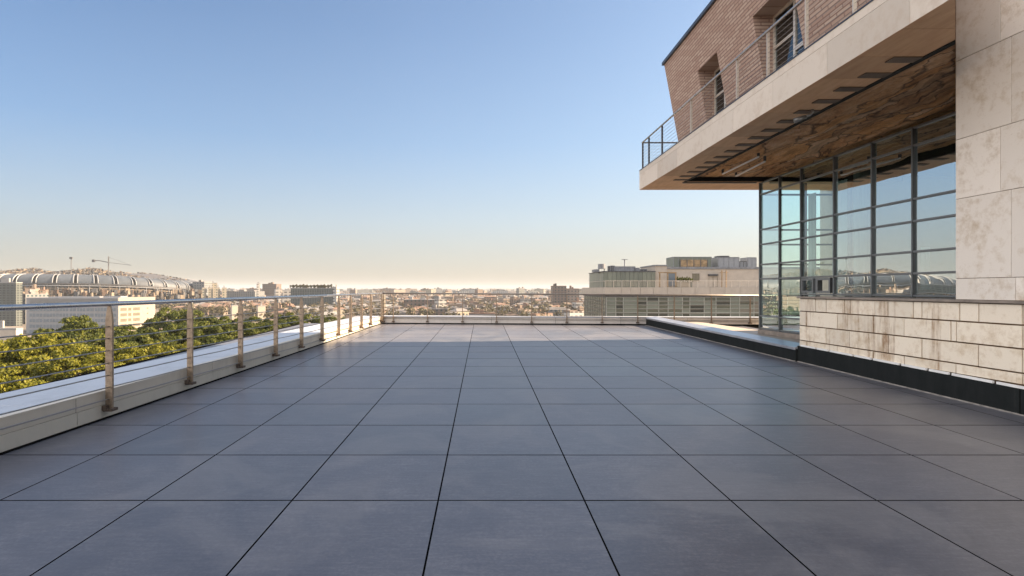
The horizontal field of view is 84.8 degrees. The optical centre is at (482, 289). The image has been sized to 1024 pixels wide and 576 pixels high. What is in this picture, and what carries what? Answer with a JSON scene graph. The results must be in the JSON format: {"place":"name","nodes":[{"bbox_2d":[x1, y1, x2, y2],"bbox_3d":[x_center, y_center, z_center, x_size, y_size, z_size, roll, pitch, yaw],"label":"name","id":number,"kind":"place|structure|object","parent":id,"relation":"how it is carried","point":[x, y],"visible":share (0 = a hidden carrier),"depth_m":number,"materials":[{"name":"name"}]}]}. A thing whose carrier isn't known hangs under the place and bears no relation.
{"place":"outdoors","nodes":[
{"label":"outdoors","id":0,"kind":"place"},
{"bbox_2d":[5,308,311,377],"bbox_3d":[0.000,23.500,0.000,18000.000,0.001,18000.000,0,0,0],"label":"ground","id":1,"kind":"structure","parent":0,"point":[23,326],"depth_m":366.58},
{"bbox_2d":[0,278,22,325],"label":"apartment block","id":2,"kind":"structure","parent":1,"relation":"on","point":[10,293],"depth_m":360.00,"materials":[{"name":"concrete"}]},
{"bbox_2d":[0,321,22,341],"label":"building","id":3,"kind":"structure","parent":1,"relation":"on","point":[4,331],"depth_m":200.00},
{"bbox_2d":[0,367,47,392],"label":"tree","id":4,"kind":"object","parent":1,"relation":"on","point":[11,386],"visible":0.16,"depth_m":49.28,"materials":[{"name":"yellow plant"}]},
{"bbox_2d":[25,284,39,293],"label":"apartment block","id":5,"kind":"structure","parent":1,"relation":"on","point":[30,287],"depth_m":477.66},
{"bbox_2d":[0,333,67,387],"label":"tree","id":6,"kind":"object","parent":1,"relation":"on","point":[16,342],"visible":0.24,"depth_m":63.00,"materials":[{"name":"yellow plant"}]},
{"bbox_2d":[22,289,48,323],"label":"apartment block","id":7,"kind":"structure","parent":1,"relation":"on","point":[32,293],"depth_m":381.59,"materials":[{"name":"concrete"}]},
{"bbox_2d":[39,287,47,293],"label":"apartment block","id":8,"kind":"structure","parent":1,"relation":"on","point":[43,291],"depth_m":486.07,"materials":[{"name":"beige concrete"}]},
{"bbox_2d":[0,331,102,378],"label":"tree","id":9,"kind":"object","parent":1,"relation":"on","point":[46,340],"visible":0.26,"depth_m":63.79,"materials":[{"name":"green plant"}]},
{"bbox_2d":[33,315,104,375],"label":"tree","id":10,"kind":"object","parent":1,"relation":"on","point":[77,322],"visible":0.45,"depth_m":105.38,"materials":[{"name":"green plant"}]},
{"bbox_2d":[29,344,121,381],"bbox_3d":[-43.140,14.665,60.194,8.142,17.685,7.994,0,0,0],"label":"tree","id":11,"kind":"object","parent":1,"relation":"on","point":[59,365],"visible":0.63,"depth_m":58.22,"materials":[{"name":"green plant"}]},
{"bbox_2d":[26,296,154,332],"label":"office building","id":12,"kind":"structure","parent":1,"relation":"on","point":[36,319],"depth_m":300.00,"materials":[{"name":"white concrete"}]},
{"bbox_2d":[29,314,41,316],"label":"window","id":13,"kind":"structure","parent":12,"relation":"in","point":[30,315],"depth_m":299.94,"materials":[{"name":"grey glass"}]},
{"bbox_2d":[29,319,41,321],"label":"window","id":14,"kind":"structure","parent":12,"relation":"in","point":[30,320],"depth_m":299.94,"materials":[{"name":"grey glass"}]},
{"bbox_2d":[29,325,41,327],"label":"window","id":15,"kind":"structure","parent":12,"relation":"in","point":[30,326],"depth_m":299.94,"materials":[{"name":"grey glass"}]},
{"bbox_2d":[43,319,61,321],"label":"window","id":16,"kind":"structure","parent":12,"relation":"in","point":[44,320],"depth_m":299.94,"materials":[{"name":"grey glass"}]},
{"bbox_2d":[43,325,62,327],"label":"window","id":17,"kind":"structure","parent":12,"relation":"in","point":[44,326],"depth_m":299.94,"materials":[{"name":"grey glass"}]},
{"bbox_2d":[43,308,67,310],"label":"window","id":18,"kind":"structure","parent":12,"relation":"in","point":[58,309],"depth_m":299.94,"materials":[{"name":"grey glass"}]},
{"bbox_2d":[43,314,67,316],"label":"window","id":19,"kind":"structure","parent":12,"relation":"in","point":[44,315],"depth_m":299.94,"materials":[{"name":"grey glass"}]},
{"bbox_2d":[95,308,115,310],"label":"window","id":20,"kind":"structure","parent":12,"relation":"in","point":[96,309],"depth_m":299.94,"materials":[{"name":"grey glass"}]},
{"bbox_2d":[95,314,115,316],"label":"window","id":21,"kind":"structure","parent":12,"relation":"in","point":[96,315],"depth_m":299.94,"materials":[{"name":"grey glass"}]},
{"bbox_2d":[95,319,115,321],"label":"window","id":22,"kind":"structure","parent":12,"relation":"in","point":[96,320],"depth_m":299.94,"materials":[{"name":"grey glass"}]},
{"bbox_2d":[0,267,207,307],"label":"stadium","id":23,"kind":"object","parent":1,"relation":"on","point":[88,281],"visible":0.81,"depth_m":688.71,"materials":[{"name":"metal"}]},
{"bbox_2d":[92,257,125,274],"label":"tower crane","id":24,"kind":"object","parent":23,"relation":"on","point":[108,262],"visible":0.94,"depth_m":699.53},
{"bbox_2d":[88,362,123,372],"bbox_3d":[-35.678,15.279,54.027,8.466,16.455,8.253,0,0,0],"label":"tree","id":25,"kind":"object","parent":1,"relation":"on","point":[118,364],"visible":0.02,"depth_m":54.30,"materials":[{"name":"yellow plant"}]},
{"bbox_2d":[85,332,136,356],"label":"tree","id":26,"kind":"object","parent":1,"relation":"on","point":[95,337],"visible":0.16,"depth_m":91.85,"materials":[{"name":"green plant"}]},
{"bbox_2d":[99,325,137,346],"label":"tree","id":27,"kind":"object","parent":1,"relation":"on","point":[123,330],"visible":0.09,"depth_m":106.02,"materials":[{"name":"green plant"}]},
{"bbox_2d":[84,343,153,373],"bbox_3d":[-41.277,14.781,64.017,7.964,17.453,7.698,0,0,-28],"label":"tree","id":28,"kind":"object","parent":1,"relation":"on","point":[122,354],"visible":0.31,"depth_m":63.35,"materials":[{"name":"green plant"}]},
{"bbox_2d":[120,327,182,348],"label":"tree","id":29,"kind":"object","parent":1,"relation":"on","point":[139,340],"visible":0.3,"depth_m":102.68,"materials":[{"name":"green plant"}]},
{"bbox_2d":[124,341,178,363],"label":"tree","id":30,"kind":"object","parent":1,"relation":"on","point":[155,349],"visible":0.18,"depth_m":67.08,"materials":[{"name":"green plant"}]},
{"bbox_2d":[136,307,197,333],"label":"tree","id":31,"kind":"object","parent":1,"relation":"on","point":[160,318],"visible":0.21,"depth_m":155.45,"materials":[{"name":"green plant"}]},
{"bbox_2d":[155,324,204,348],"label":"tree","id":32,"kind":"object","parent":1,"relation":"on","point":[183,334],"visible":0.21,"depth_m":108.92,"materials":[{"name":"green plant"}]},
{"bbox_2d":[174,341,200,351],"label":"tree","id":33,"kind":"object","parent":1,"relation":"on","point":[182,346],"visible":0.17,"depth_m":73.72,"materials":[{"name":"green plant"}]},
{"bbox_2d":[162,310,228,342],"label":"tree","id":34,"kind":"object","parent":1,"relation":"on","point":[212,320],"visible":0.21,"depth_m":150.57,"materials":[{"name":"green plant"}]},
{"bbox_2d":[193,280,211,302],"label":"apartment block","id":35,"kind":"structure","parent":1,"relation":"on","point":[200,284],"depth_m":760.00,"materials":[{"name":"concrete"}]},
{"bbox_2d":[202,286,205,297],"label":"apartment block","id":36,"kind":"structure","parent":1,"relation":"on","point":[204,292],"depth_m":703.35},
{"bbox_2d":[198,305,211,314],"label":"city building","id":37,"kind":"structure","parent":1,"relation":"on","point":[206,313],"depth_m":516.06,"materials":[{"name":"beige tile"}]},
{"bbox_2d":[181,320,237,344],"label":"tree","id":38,"kind":"object","parent":1,"relation":"on","point":[210,330],"visible":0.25,"depth_m":110.59,"materials":[{"name":"green plant"}]},
{"bbox_2d":[208,285,212,302],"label":"apartment block","id":39,"kind":"structure","parent":1,"relation":"on","point":[210,292],"depth_m":704.91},
{"bbox_2d":[212,283,216,297],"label":"apartment block","id":40,"kind":"structure","parent":1,"relation":"on","point":[214,285],"depth_m":804.80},
{"bbox_2d":[199,334,233,345],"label":"tree","id":41,"kind":"object","parent":1,"relation":"on","point":[217,338],"visible":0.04,"depth_m":94.97,"materials":[{"name":"green plant"}]},
{"bbox_2d":[215,285,219,297],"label":"apartment block","id":42,"kind":"structure","parent":1,"relation":"on","point":[217,292],"depth_m":706.96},
{"bbox_2d":[209,305,227,315],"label":"city building","id":43,"kind":"structure","parent":1,"relation":"on","point":[214,314],"depth_m":503.65,"materials":[{"name":"beige tile"}]},
{"bbox_2d":[200,316,237,342],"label":"tree","id":44,"kind":"object","parent":1,"relation":"on","point":[227,319],"visible":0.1,"depth_m":148.72,"materials":[{"name":"green plant"}]},
{"bbox_2d":[222,285,226,301],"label":"apartment block","id":45,"kind":"structure","parent":1,"relation":"on","point":[224,291],"depth_m":709.01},
{"bbox_2d":[231,302,237,319],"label":"house","id":46,"kind":"structure","parent":1,"relation":"on","point":[234,309],"depth_m":421.67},
{"bbox_2d":[227,290,264,297],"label":"building","id":47,"kind":"structure","parent":1,"relation":"on","point":[242,293],"depth_m":900.00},
{"bbox_2d":[243,309,255,319],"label":"city building","id":48,"kind":"structure","parent":1,"relation":"on","point":[246,315],"depth_m":433.43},
{"bbox_2d":[232,322,269,338],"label":"tree","id":49,"kind":"object","parent":1,"relation":"on","point":[247,325],"visible":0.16,"depth_m":117.42,"materials":[{"name":"green plant"}]},
{"bbox_2d":[237,316,269,328],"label":"tree","id":50,"kind":"object","parent":1,"relation":"on","point":[255,318],"visible":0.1,"depth_m":158.75,"materials":[{"name":"green plant"}]},
{"bbox_2d":[257,282,259,300],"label":"apartment block","id":51,"kind":"structure","parent":1,"relation":"on","point":[258,289],"depth_m":781.84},
{"bbox_2d":[256,302,265,318],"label":"house","id":52,"kind":"structure","parent":1,"relation":"on","point":[260,308],"depth_m":431.57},
{"bbox_2d":[253,320,286,332],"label":"tree","id":53,"kind":"object","parent":1,"relation":"on","point":[271,322],"visible":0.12,"depth_m":122.38,"materials":[{"name":"green plant"}]},
{"bbox_2d":[262,282,280,295],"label":"apartment block","id":54,"kind":"structure","parent":1,"relation":"on","point":[268,288],"depth_m":1000.00,"materials":[{"name":"concrete"}]},
{"bbox_2d":[274,286,280,301],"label":"apartment block","id":55,"kind":"structure","parent":1,"relation":"on","point":[277,291],"depth_m":643.83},
{"bbox_2d":[270,305,287,310],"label":"city building","id":56,"kind":"structure","parent":1,"relation":"on","point":[280,307],"depth_m":454.78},
{"bbox_2d":[261,312,299,327],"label":"tree","id":57,"kind":"object","parent":1,"relation":"on","point":[281,319],"visible":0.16,"depth_m":170.34,"materials":[{"name":"green plant"}]},
{"bbox_2d":[283,288,290,302],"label":"apartment block","id":58,"kind":"structure","parent":1,"relation":"on","point":[286,292],"depth_m":632.50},
{"bbox_2d":[279,319,299,326],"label":"tree","id":59,"kind":"object","parent":1,"relation":"on","point":[293,321],"visible":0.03,"depth_m":132.65,"materials":[{"name":"green plant"}]},
{"bbox_2d":[285,303,294,308],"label":"city building","id":60,"kind":"structure","parent":1,"relation":"on","point":[289,305],"depth_m":557.44,"materials":[{"name":"beige concrete"}]},
{"bbox_2d":[290,287,332,305],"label":"office building","id":61,"kind":"structure","parent":1,"relation":"on","point":[309,291],"depth_m":600.00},
{"bbox_2d":[294,314,331,324],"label":"tree","id":62,"kind":"object","parent":1,"relation":"on","point":[307,317],"visible":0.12,"depth_m":169.05,"materials":[{"name":"green plant"}]},
{"bbox_2d":[324,315,336,321],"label":"tree","id":63,"kind":"object","parent":1,"relation":"on","point":[331,318],"visible":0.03,"depth_m":176.62,"materials":[{"name":"green plant"}]},
{"bbox_2d":[324,312,340,319],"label":"city building","id":64,"kind":"structure","parent":1,"relation":"on","point":[325,313],"depth_m":433.01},
{"bbox_2d":[333,285,338,303],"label":"apartment block","id":65,"kind":"structure","parent":1,"relation":"on","point":[335,291],"depth_m":600.00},
{"bbox_2d":[329,307,345,317],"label":"city building","id":66,"kind":"structure","parent":1,"relation":"on","point":[341,311],"depth_m":463.88,"materials":[{"name":"beige concrete"}]},
{"bbox_2d":[155,296,583,319],"bbox_3d":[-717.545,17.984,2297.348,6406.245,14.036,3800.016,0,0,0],"label":"city trees","id":67,"kind":"object","parent":1,"relation":"on","point":[354,309],"visible":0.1,"depth_m":451.50,"materials":[{"name":"plant"}]},
{"bbox_2d":[173,287,583,305],"bbox_3d":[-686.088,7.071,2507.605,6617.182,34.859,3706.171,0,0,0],"label":"city","id":68,"kind":"object","parent":1,"relation":"on","point":[402,297],"visible":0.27,"depth_m":1069.75,"materials":[{"name":"beige concrete"}]},
{"bbox_2d":[392,309,405,314],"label":"city building","id":69,"kind":"structure","parent":1,"relation":"on","point":[402,311],"depth_m":419.97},
{"bbox_2d":[404,297,434,306],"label":"apartment block","id":70,"kind":"structure","parent":1,"relation":"on","point":[420,300],"depth_m":520.00,"materials":[{"name":"concrete"}]},
{"bbox_2d":[428,305,449,315],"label":"city building","id":71,"kind":"structure","parent":1,"relation":"on","point":[439,313],"depth_m":438.86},
{"bbox_2d":[435,297,445,306],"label":"apartment block","id":72,"kind":"structure","parent":1,"relation":"on","point":[440,300],"depth_m":502.49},
{"bbox_2d":[450,308,468,314],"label":"city building","id":73,"kind":"structure","parent":1,"relation":"on","point":[460,309],"depth_m":438.10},
{"bbox_2d":[450,304,471,309],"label":"city building","id":74,"kind":"structure","parent":1,"relation":"on","point":[461,307],"depth_m":459.77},
{"bbox_2d":[448,302,482,307],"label":"apartment block","id":75,"kind":"structure","parent":1,"relation":"on","point":[474,303],"depth_m":540.00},
{"bbox_2d":[469,309,494,315],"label":"city building","id":76,"kind":"structure","parent":1,"relation":"on","point":[481,312],"depth_m":408.92,"materials":[{"name":"beige concrete"}]},
{"bbox_2d":[493,303,508,306],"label":"city building","id":77,"kind":"structure","parent":1,"relation":"on","point":[501,304],"depth_m":562.12,"materials":[{"name":"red tile"}]},
{"bbox_2d":[498,295,509,304],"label":"apartment block","id":78,"kind":"structure","parent":1,"relation":"on","point":[504,297],"depth_m":664.67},
{"bbox_2d":[503,312,518,315],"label":"city building","id":79,"kind":"structure","parent":1,"relation":"on","point":[510,314],"depth_m":408.83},
{"bbox_2d":[510,297,521,305],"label":"apartment block","id":80,"kind":"structure","parent":1,"relation":"on","point":[514,302],"depth_m":654.63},
{"bbox_2d":[510,305,527,312],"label":"city building","id":81,"kind":"structure","parent":1,"relation":"on","point":[518,308],"depth_m":459.96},
{"bbox_2d":[520,296,530,303],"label":"apartment block","id":82,"kind":"structure","parent":1,"relation":"on","point":[528,302],"depth_m":641.92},
{"bbox_2d":[517,309,536,315],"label":"city building","id":83,"kind":"structure","parent":1,"relation":"on","point":[527,313],"depth_m":443.05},
{"bbox_2d":[530,310,552,315],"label":"city building","id":84,"kind":"structure","parent":1,"relation":"on","point":[538,314],"depth_m":417.69,"materials":[{"name":"beige concrete"}]},
{"bbox_2d":[551,283,565,303],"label":"apartment block","id":85,"kind":"structure","parent":1,"relation":"on","point":[557,299],"depth_m":620.00,"materials":[{"name":"concrete"}]},
{"bbox_2d":[547,307,570,315],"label":"city building","id":86,"kind":"structure","parent":1,"relation":"on","point":[552,310],"depth_m":442.18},
{"bbox_2d":[566,286,578,303],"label":"apartment block","id":87,"kind":"structure","parent":1,"relation":"on","point":[570,290],"depth_m":622.00,"materials":[{"name":"beige concrete"}]},
{"bbox_2d":[563,306,583,315],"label":"city building","id":88,"kind":"structure","parent":1,"relation":"on","point":[576,314],"depth_m":409.01,"materials":[{"name":"concrete"}]},
{"bbox_2d":[572,298,582,309],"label":"apartment block","id":89,"kind":"structure","parent":1,"relation":"on","point":[576,303],"depth_m":472.33,"materials":[{"name":"beige concrete"}]},
{"bbox_2d":[582,265,819,316],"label":"office building","id":90,"kind":"structure","parent":1,"relation":"on","point":[656,279],"depth_m":90.04,"materials":[{"name":"beige concrete"}]},
{"bbox_2d":[598,264,604,270],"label":"water tank","id":91,"kind":"object","parent":90,"relation":"on","point":[601,266],"visible":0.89,"depth_m":95.47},
{"bbox_2d":[607,266,613,270],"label":"roof duct","id":92,"kind":"object","parent":90,"relation":"on","point":[610,268],"visible":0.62,"depth_m":95.20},
{"bbox_2d":[614,266,635,270],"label":"roof duct","id":93,"kind":"object","parent":90,"relation":"on","point":[624,268],"visible":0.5,"depth_m":95.20,"materials":[{"name":"metal"}]},
{"bbox_2d":[668,273,674,285],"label":"window","id":94,"kind":"structure","parent":90,"relation":"in","point":[671,276],"depth_m":93.92,"materials":[{"name":"blue glass"}]},
{"bbox_2d":[676,282,691,286],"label":"planter box","id":95,"kind":"object","parent":90,"relation":"on","point":[683,284],"visible":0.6,"depth_m":91.30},
{"bbox_2d":[666,257,711,266],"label":"roof cabin","id":96,"kind":"object","parent":90,"relation":"on","point":[672,261],"visible":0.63,"depth_m":98.00,"materials":[{"name":"grey glass"}]},
{"bbox_2d":[680,260,707,266],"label":"bronze screen","id":97,"kind":"object","parent":90,"relation":"on","point":[693,263],"visible":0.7,"depth_m":97.80,"materials":[{"name":"metal"}]},
{"bbox_2d":[692,274,698,280],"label":"window","id":98,"kind":"structure","parent":90,"relation":"in","point":[695,277],"depth_m":93.92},
{"bbox_2d":[709,276,717,286],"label":"window","id":99,"kind":"structure","parent":90,"relation":"in","point":[711,278],"depth_m":93.92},
{"bbox_2d":[712,257,739,266],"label":"air handler","id":100,"kind":"object","parent":90,"relation":"on","point":[725,261],"visible":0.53,"depth_m":98.00,"materials":[{"name":"metal"}]},
{"bbox_2d":[740,261,745,266],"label":"air handler","id":101,"kind":"object","parent":90,"relation":"on","point":[742,263],"visible":0.45,"depth_m":98.50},
{"bbox_2d":[740,257,756,266],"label":"air handler","id":102,"kind":"object","parent":90,"relation":"on","point":[751,261],"visible":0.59,"depth_m":98.00,"materials":[{"name":"metal"}]},
{"bbox_2d":[221,289,550,290],"bbox_3d":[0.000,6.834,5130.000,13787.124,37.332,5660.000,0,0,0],"label":"hills","id":103,"kind":"structure","parent":0,"point":[442,289],"depth_m":5750.64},
{"bbox_2d":[0,0,819,289],"label":"sky","id":104,"kind":"structure","parent":0,"point":[233,144],"materials":[{"name":"blue"}]},
{"bbox_2d":[0,323,1023,575],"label":"terrace floor","id":105,"kind":"structure","parent":0,"point":[512,451],"depth_m":4.43,"materials":[{"name":"tile"}]},
{"bbox_2d":[0,316,381,454],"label":"parapet","id":106,"kind":"structure","parent":105,"relation":"on","point":[14,438],"depth_m":6.74,"materials":[{"name":"beige paint"}]},
{"bbox_2d":[0,293,382,429],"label":"terrace railing","id":107,"kind":"object","parent":106,"relation":"on","point":[109,326],"visible":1,"depth_m":7.31,"materials":[{"name":"metal"}]},
{"bbox_2d":[380,315,799,326],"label":"parapet","id":108,"kind":"structure","parent":105,"relation":"on","point":[559,320],"depth_m":19.26,"materials":[{"name":"white paint"}]},
{"bbox_2d":[383,293,758,323],"bbox_3d":[3.139,0.619,19.128,13.364,1.031,0.089,0,0,4],"label":"terrace railing","id":109,"kind":"object","parent":108,"relation":"attached to","point":[711,321],"visible":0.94,"depth_m":19.13,"materials":[{"name":"metal"}]},
{"bbox_2d":[645,317,800,361],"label":"parapet","id":110,"kind":"structure","parent":105,"relation":"on","point":[770,345],"depth_m":13.17,"materials":[{"name":"metal"}]},
{"bbox_3d":[10.350,12.475,2.300,31.300,22.050,36.600,0,0,0],"label":"podium building","id":111,"kind":"object","parent":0,"visible":0},
{"bbox_2d":[639,0,1023,415],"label":"building","id":112,"kind":"structure","parent":111,"relation":"on","point":[901,148],"depth_m":8.53,"materials":[{"name":"stone"}]},
{"bbox_2d":[682,182,756,183],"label":"light track","id":113,"kind":"structure","parent":112,"relation":"attached to","point":[719,182],"depth_m":13.61,"materials":[{"name":"metal"}]},
{"bbox_2d":[714,67,725,114],"bbox_3d":[5.189,-3.942,11.995,0.052,1.861,1.006,0,0,0],"label":"window","id":114,"kind":"structure","parent":112,"relation":"in","point":[716,81],"depth_m":12.31,"materials":[{"name":"black glass"}]},
{"bbox_2d":[721,153,759,174],"bbox_3d":[5.457,-2.691,11.908,0.040,0.159,1.676,0,0,0],"label":"tube lamp","id":115,"kind":"object","parent":112,"relation":"hanging from","point":[746,162],"visible":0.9,"depth_m":11.79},
{"bbox_2d":[735,156,765,176],"bbox_3d":[5.831,-2.691,12.236,0.042,0.159,1.502,0,0,3],"label":"tube lamp","id":116,"kind":"object","parent":112,"relation":"hanging from","point":[764,161],"visible":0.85,"depth_m":12.04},
{"bbox_2d":[773,0,803,71],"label":"window","id":117,"kind":"structure","parent":112,"relation":"in","point":[791,3],"depth_m":9.56,"materials":[{"name":"clear glass"}]},
{"bbox_2d":[793,109,813,122],"bbox_3d":[4.626,-2.497,8.067,0.267,0.183,0.080,0,0,16],"label":"spot lamp","id":118,"kind":"object","parent":112,"relation":"hanging from","point":[798,119],"visible":1,"depth_m":8.06,"materials":[{"name":"metal"}]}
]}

